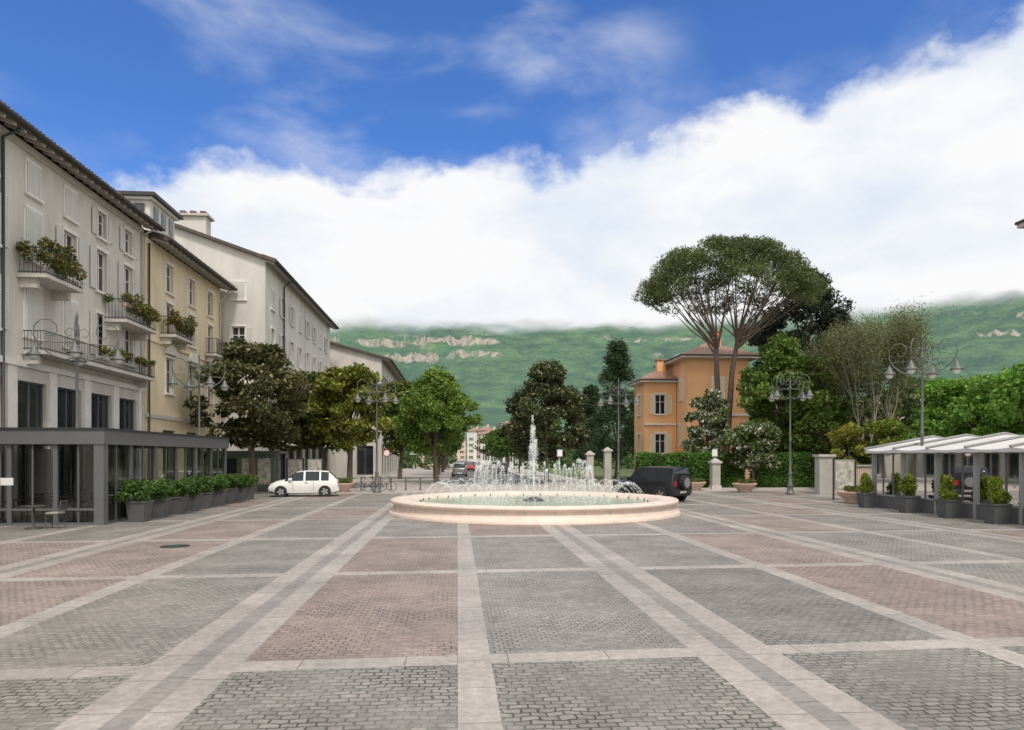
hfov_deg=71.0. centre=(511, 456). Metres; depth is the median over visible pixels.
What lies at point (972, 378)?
broadleaf tree
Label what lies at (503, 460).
walls
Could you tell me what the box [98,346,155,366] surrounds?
balcony flowers
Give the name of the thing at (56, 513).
cafe chair
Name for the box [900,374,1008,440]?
broadleaf tree
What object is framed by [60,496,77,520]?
cafe chair
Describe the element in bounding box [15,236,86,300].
flower balcony
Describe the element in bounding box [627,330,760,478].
orange villa
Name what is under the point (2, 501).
cafe chair
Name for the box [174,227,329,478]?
walls
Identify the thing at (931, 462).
pavilion
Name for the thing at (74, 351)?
street lamp
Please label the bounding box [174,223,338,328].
roof
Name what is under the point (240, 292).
shutters
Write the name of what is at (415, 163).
sky
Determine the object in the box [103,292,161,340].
flower balcony
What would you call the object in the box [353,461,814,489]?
road
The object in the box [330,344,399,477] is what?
walls
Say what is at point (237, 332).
windows
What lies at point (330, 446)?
linden tree
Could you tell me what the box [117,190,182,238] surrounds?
belvedere
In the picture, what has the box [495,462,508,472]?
parked car
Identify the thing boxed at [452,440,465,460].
walls
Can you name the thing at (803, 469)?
garden hedge
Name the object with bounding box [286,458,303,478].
notice board
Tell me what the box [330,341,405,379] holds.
roof
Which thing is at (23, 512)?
cafe table
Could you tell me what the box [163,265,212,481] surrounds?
windows
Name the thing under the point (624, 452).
cedar tree
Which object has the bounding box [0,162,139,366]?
shutters
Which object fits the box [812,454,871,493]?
garden wall
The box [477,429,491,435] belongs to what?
roof
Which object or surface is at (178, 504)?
shrub planter
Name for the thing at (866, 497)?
shrub planter
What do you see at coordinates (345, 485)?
flower bowl
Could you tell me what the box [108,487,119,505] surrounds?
cafe chair
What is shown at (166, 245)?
rafters
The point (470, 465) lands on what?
parked car
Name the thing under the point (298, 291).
rafters
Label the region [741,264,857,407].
dark cypress tree
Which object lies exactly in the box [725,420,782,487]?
white flowering shrub
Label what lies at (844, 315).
dark cypress tree
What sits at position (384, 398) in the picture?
street lamp
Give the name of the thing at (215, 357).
iron balcony
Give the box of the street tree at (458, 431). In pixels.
[419,411,470,477]
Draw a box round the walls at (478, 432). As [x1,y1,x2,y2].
[477,431,484,462]
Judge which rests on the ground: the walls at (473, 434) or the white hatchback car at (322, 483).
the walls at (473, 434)
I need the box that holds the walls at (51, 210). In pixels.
[0,134,141,517]
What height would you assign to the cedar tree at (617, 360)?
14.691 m
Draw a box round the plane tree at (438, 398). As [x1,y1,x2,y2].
[392,365,483,483]
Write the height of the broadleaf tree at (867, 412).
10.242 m
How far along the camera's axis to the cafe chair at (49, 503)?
26.76 m
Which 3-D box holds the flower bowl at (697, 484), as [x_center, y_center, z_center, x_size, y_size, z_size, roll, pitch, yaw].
[12.428,1.835,49.000,1.600,0.905,1.600,0,0,-4]
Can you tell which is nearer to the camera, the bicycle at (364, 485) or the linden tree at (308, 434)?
the bicycle at (364, 485)
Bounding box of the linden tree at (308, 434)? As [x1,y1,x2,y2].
[278,370,327,458]
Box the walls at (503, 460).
[499,425,543,467]
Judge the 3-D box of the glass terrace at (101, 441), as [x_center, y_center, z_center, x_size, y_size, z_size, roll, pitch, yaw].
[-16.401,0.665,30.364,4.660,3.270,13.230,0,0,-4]
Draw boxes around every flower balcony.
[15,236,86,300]
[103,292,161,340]
[159,309,197,349]
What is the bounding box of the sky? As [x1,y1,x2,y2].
[0,0,1023,331]
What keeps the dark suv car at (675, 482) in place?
on the plaza paving
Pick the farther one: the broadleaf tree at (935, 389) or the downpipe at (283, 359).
the downpipe at (283, 359)
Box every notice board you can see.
[278,458,282,479]
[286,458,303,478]
[306,458,322,469]
[832,459,855,499]
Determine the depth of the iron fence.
43.18 m
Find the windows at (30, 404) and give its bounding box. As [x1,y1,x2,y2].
[18,213,133,506]
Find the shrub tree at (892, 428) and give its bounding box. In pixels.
[849,416,911,464]
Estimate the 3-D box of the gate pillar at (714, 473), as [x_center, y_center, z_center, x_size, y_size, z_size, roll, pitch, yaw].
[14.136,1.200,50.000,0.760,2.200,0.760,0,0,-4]
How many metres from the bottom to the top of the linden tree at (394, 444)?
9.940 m
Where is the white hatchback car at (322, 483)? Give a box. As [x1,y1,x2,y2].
[268,470,338,496]
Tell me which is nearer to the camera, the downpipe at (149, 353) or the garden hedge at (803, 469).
the downpipe at (149, 353)
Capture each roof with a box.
[0,99,164,231]
[144,229,237,290]
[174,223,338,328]
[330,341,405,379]
[476,426,492,432]
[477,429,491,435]
[496,421,509,427]
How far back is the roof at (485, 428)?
270.52 m
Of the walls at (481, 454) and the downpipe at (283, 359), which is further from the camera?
the walls at (481, 454)
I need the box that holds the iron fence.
[856,463,871,485]
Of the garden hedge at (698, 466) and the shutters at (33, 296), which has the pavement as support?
the garden hedge at (698, 466)
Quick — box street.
[449,461,542,483]
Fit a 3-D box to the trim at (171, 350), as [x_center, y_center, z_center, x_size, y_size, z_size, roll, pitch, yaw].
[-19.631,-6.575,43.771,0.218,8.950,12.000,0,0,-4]
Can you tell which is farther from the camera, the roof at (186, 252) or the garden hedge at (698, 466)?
the garden hedge at (698, 466)
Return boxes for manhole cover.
[160,544,189,547]
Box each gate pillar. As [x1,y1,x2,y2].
[584,451,594,483]
[602,447,612,483]
[708,458,721,489]
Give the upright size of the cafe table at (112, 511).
0.740 m
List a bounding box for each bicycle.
[354,476,380,491]
[364,477,386,490]
[371,476,396,491]
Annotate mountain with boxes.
[330,292,1023,459]
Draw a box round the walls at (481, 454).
[479,435,497,462]
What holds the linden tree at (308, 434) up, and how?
on the pavement
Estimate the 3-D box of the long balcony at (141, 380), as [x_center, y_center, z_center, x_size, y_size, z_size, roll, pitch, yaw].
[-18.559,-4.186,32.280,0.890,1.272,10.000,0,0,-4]
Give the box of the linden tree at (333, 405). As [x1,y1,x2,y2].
[305,362,393,487]
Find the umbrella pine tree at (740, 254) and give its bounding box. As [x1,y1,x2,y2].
[631,233,831,452]
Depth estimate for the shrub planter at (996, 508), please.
24.35 m
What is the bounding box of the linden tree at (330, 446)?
[295,371,343,470]
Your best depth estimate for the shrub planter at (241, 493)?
36.40 m
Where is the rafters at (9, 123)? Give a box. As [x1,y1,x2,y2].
[0,112,157,231]
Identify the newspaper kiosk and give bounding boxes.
[201,451,284,491]
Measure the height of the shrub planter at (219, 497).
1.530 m
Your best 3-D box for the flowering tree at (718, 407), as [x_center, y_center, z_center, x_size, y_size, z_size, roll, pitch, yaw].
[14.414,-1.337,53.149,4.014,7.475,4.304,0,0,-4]
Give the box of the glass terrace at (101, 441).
[0,427,229,525]
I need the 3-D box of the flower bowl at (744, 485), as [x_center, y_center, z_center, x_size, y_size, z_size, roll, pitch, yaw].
[15.049,1.835,46.500,1.600,0.905,1.600,0,0,-4]
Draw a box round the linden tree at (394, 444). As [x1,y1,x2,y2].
[370,379,427,478]
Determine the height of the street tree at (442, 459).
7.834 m
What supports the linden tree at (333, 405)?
on the pavement
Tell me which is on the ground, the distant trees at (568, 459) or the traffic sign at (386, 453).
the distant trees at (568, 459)
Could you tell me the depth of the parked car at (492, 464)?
120.28 m
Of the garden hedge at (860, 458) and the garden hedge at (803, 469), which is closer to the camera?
the garden hedge at (860, 458)
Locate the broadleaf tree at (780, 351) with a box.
[734,332,850,456]
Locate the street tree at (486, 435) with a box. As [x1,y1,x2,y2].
[478,433,493,460]
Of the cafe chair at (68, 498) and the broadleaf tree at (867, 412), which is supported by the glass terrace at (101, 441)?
the cafe chair at (68, 498)
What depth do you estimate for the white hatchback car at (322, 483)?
41.11 m
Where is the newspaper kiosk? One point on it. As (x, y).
(266, 463)
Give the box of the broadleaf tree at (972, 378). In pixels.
[927,373,1005,420]
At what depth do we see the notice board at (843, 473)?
37.98 m
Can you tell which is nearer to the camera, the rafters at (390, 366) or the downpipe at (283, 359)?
the downpipe at (283, 359)
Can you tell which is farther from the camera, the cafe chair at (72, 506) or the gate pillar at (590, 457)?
the gate pillar at (590, 457)
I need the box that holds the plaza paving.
[0,491,1023,729]
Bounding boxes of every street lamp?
[25,312,125,517]
[167,353,229,490]
[353,375,399,492]
[597,377,639,481]
[768,371,813,494]
[883,333,963,445]
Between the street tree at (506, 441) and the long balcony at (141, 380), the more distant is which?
the street tree at (506, 441)
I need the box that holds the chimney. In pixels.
[177,210,214,235]
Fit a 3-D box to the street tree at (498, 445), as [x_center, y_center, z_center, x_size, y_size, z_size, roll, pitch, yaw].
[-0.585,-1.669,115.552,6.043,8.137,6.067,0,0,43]
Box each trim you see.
[0,124,143,516]
[145,260,217,425]
[229,280,327,382]
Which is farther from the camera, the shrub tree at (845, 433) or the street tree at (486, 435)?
the street tree at (486, 435)
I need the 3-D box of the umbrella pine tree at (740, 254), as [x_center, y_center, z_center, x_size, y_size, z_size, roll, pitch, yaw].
[16.732,-7.373,56.029,14.608,19.617,13.281,0,0,-4]
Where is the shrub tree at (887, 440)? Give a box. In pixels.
[876,435,919,444]
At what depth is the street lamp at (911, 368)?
30.46 m
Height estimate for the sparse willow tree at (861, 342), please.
14.036 m
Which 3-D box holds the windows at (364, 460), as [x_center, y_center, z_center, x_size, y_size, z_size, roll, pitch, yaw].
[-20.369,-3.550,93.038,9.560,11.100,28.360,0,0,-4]
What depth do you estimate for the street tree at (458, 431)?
72.47 m
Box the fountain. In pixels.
[389,415,680,524]
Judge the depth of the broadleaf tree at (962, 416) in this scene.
38.85 m
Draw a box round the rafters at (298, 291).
[265,259,336,329]
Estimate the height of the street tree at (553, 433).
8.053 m
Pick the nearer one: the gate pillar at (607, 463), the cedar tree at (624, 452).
the gate pillar at (607, 463)
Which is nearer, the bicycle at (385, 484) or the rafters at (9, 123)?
the rafters at (9, 123)
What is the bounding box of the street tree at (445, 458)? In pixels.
[444,437,462,469]
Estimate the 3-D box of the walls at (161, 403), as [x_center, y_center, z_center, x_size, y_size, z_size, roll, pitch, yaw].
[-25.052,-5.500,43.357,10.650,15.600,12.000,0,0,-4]
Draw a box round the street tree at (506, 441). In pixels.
[502,432,536,472]
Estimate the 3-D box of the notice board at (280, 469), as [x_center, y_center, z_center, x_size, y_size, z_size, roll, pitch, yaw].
[-16.215,1.200,49.000,1.180,2.200,0.080,0,0,7]
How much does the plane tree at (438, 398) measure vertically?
9.989 m
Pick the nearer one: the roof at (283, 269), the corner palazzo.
the corner palazzo
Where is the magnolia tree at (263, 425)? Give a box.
[183,337,314,493]
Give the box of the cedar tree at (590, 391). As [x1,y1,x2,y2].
[573,384,612,461]
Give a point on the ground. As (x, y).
(625, 473)
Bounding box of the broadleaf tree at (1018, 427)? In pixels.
[984,362,1023,434]
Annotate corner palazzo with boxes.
[1015,219,1023,228]
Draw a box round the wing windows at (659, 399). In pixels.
[639,395,664,452]
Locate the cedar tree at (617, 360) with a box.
[579,338,635,478]
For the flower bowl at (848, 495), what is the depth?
35.19 m
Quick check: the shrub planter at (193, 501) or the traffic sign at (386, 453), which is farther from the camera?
the traffic sign at (386, 453)
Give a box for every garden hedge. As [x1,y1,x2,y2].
[634,450,745,487]
[749,450,830,487]
[831,441,876,464]
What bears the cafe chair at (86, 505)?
on the glass terrace at (101, 441)
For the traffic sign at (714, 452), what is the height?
2.900 m
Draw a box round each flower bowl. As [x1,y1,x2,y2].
[337,478,353,491]
[691,478,705,490]
[732,478,756,491]
[837,485,871,503]
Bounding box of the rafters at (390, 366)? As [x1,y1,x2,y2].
[381,358,403,380]
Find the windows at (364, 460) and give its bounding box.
[357,445,390,474]
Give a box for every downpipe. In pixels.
[1,127,154,517]
[148,243,230,479]
[283,281,291,479]
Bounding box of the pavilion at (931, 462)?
[863,432,1023,524]
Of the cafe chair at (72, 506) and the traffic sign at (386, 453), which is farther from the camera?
the traffic sign at (386, 453)
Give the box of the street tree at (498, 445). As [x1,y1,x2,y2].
[492,422,517,467]
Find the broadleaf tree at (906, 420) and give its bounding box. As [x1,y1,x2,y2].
[876,373,938,435]
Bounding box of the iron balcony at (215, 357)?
[205,338,224,363]
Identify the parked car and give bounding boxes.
[452,463,467,476]
[465,462,474,471]
[488,461,497,469]
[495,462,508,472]
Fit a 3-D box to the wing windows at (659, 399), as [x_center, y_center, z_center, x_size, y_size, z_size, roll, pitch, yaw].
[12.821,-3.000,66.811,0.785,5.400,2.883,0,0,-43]
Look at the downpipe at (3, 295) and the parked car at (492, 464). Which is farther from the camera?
the parked car at (492, 464)
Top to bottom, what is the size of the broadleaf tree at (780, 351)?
11.908 m
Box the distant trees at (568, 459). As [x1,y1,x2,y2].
[403,429,633,469]
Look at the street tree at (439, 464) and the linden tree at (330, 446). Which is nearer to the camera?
the linden tree at (330, 446)
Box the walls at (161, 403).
[144,234,219,495]
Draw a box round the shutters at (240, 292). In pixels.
[223,282,328,394]
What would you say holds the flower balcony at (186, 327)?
attached to the walls at (161, 403)
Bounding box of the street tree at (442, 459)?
[441,442,462,471]
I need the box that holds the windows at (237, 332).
[232,291,325,469]
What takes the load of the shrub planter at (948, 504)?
on the plaza paving
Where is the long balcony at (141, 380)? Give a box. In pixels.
[21,330,155,387]
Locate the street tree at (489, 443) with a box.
[483,430,499,461]
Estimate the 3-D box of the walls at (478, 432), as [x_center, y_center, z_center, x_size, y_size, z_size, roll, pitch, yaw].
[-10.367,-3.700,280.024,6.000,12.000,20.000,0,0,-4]
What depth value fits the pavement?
51.64 m
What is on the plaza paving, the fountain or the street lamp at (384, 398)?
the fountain
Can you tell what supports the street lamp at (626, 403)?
on the pavement
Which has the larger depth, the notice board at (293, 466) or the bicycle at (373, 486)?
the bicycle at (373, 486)
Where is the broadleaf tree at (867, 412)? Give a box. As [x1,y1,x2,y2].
[824,365,920,442]
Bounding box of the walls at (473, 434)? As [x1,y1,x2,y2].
[467,431,476,460]
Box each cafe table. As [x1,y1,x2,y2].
[14,499,35,519]
[20,505,47,529]
[67,499,91,518]
[108,496,114,513]
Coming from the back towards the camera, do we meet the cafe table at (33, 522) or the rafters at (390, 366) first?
the rafters at (390, 366)
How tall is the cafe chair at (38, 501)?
0.903 m
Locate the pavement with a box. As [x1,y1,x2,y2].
[258,484,814,493]
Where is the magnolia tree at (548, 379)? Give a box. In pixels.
[500,358,591,481]
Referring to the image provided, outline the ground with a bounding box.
[338,460,751,483]
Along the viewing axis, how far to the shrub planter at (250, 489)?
38.08 m
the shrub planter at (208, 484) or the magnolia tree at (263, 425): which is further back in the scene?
the magnolia tree at (263, 425)
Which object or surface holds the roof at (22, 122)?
on the walls at (51, 210)
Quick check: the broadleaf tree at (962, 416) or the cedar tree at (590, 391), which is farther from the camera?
the cedar tree at (590, 391)
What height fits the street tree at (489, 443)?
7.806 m
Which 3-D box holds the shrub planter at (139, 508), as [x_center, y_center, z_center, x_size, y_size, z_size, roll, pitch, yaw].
[-13.228,1.523,25.356,1.338,1.530,1.341,0,0,-3]
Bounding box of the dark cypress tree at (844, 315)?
[816,306,875,437]
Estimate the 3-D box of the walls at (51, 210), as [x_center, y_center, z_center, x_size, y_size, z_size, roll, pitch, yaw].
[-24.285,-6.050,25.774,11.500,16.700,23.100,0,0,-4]
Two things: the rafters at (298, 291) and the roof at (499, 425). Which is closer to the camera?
the rafters at (298, 291)
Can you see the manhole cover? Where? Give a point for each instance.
(175, 546)
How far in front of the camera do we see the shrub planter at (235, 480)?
34.93 m
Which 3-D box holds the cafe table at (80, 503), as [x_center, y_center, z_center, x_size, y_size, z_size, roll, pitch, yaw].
[-15.281,1.870,25.410,0.760,0.740,0.748,0,0,-4]
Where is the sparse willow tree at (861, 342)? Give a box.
[799,295,953,442]
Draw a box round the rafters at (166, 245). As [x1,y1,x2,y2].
[151,237,232,291]
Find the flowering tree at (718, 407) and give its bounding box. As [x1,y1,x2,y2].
[680,389,735,460]
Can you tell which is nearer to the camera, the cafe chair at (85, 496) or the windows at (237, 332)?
the cafe chair at (85, 496)
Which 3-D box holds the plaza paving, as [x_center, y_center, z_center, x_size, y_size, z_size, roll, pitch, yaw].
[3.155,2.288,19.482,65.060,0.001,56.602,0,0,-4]
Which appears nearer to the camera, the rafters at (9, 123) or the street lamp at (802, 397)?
the rafters at (9, 123)
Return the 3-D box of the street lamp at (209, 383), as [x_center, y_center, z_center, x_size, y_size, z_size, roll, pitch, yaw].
[-15.851,-1.510,36.400,2.377,7.620,2.373,0,0,-1]
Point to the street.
(503, 477)
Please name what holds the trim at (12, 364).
attached to the walls at (51, 210)
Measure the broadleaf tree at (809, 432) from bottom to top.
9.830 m
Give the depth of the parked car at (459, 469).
81.94 m
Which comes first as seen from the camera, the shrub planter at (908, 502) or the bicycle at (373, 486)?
the shrub planter at (908, 502)
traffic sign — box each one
[383,449,389,482]
[557,449,562,486]
[712,448,717,457]
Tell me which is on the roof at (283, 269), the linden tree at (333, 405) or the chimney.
the chimney
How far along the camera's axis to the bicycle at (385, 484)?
47.15 m
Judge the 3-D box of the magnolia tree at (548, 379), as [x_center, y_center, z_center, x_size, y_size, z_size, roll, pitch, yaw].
[3.051,-3.046,61.926,8.067,10.892,8.027,0,0,-4]
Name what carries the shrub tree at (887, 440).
on the plaza paving
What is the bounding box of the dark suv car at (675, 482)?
[612,466,691,500]
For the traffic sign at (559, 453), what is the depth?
53.97 m
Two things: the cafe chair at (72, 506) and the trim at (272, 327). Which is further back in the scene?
the trim at (272, 327)
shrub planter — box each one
[114,479,159,521]
[145,477,173,517]
[165,479,196,514]
[174,477,203,511]
[191,475,218,508]
[209,474,228,505]
[216,473,244,503]
[232,473,248,501]
[234,473,258,499]
[855,472,876,507]
[895,473,920,512]
[934,474,962,517]
[980,475,1012,523]
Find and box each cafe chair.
[1,496,21,521]
[25,493,44,517]
[42,493,52,511]
[44,500,67,528]
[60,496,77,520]
[62,490,73,511]
[81,490,92,507]
[81,493,93,517]
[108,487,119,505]
[113,490,125,512]
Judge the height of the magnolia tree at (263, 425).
9.646 m
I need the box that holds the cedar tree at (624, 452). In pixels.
[613,390,633,459]
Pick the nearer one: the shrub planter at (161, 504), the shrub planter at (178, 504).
the shrub planter at (161, 504)
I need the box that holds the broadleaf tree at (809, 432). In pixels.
[774,353,859,461]
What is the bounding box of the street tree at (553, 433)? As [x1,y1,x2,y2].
[509,406,562,476]
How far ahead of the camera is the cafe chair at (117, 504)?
28.27 m
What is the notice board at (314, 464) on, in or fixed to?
on the pavement
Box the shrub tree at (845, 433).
[824,421,872,464]
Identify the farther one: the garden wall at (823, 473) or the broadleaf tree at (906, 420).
the broadleaf tree at (906, 420)
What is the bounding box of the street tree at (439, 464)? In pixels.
[422,443,458,474]
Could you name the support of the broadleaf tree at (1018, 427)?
on the plaza paving
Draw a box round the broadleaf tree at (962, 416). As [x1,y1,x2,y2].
[930,364,1023,448]
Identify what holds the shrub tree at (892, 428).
on the plaza paving

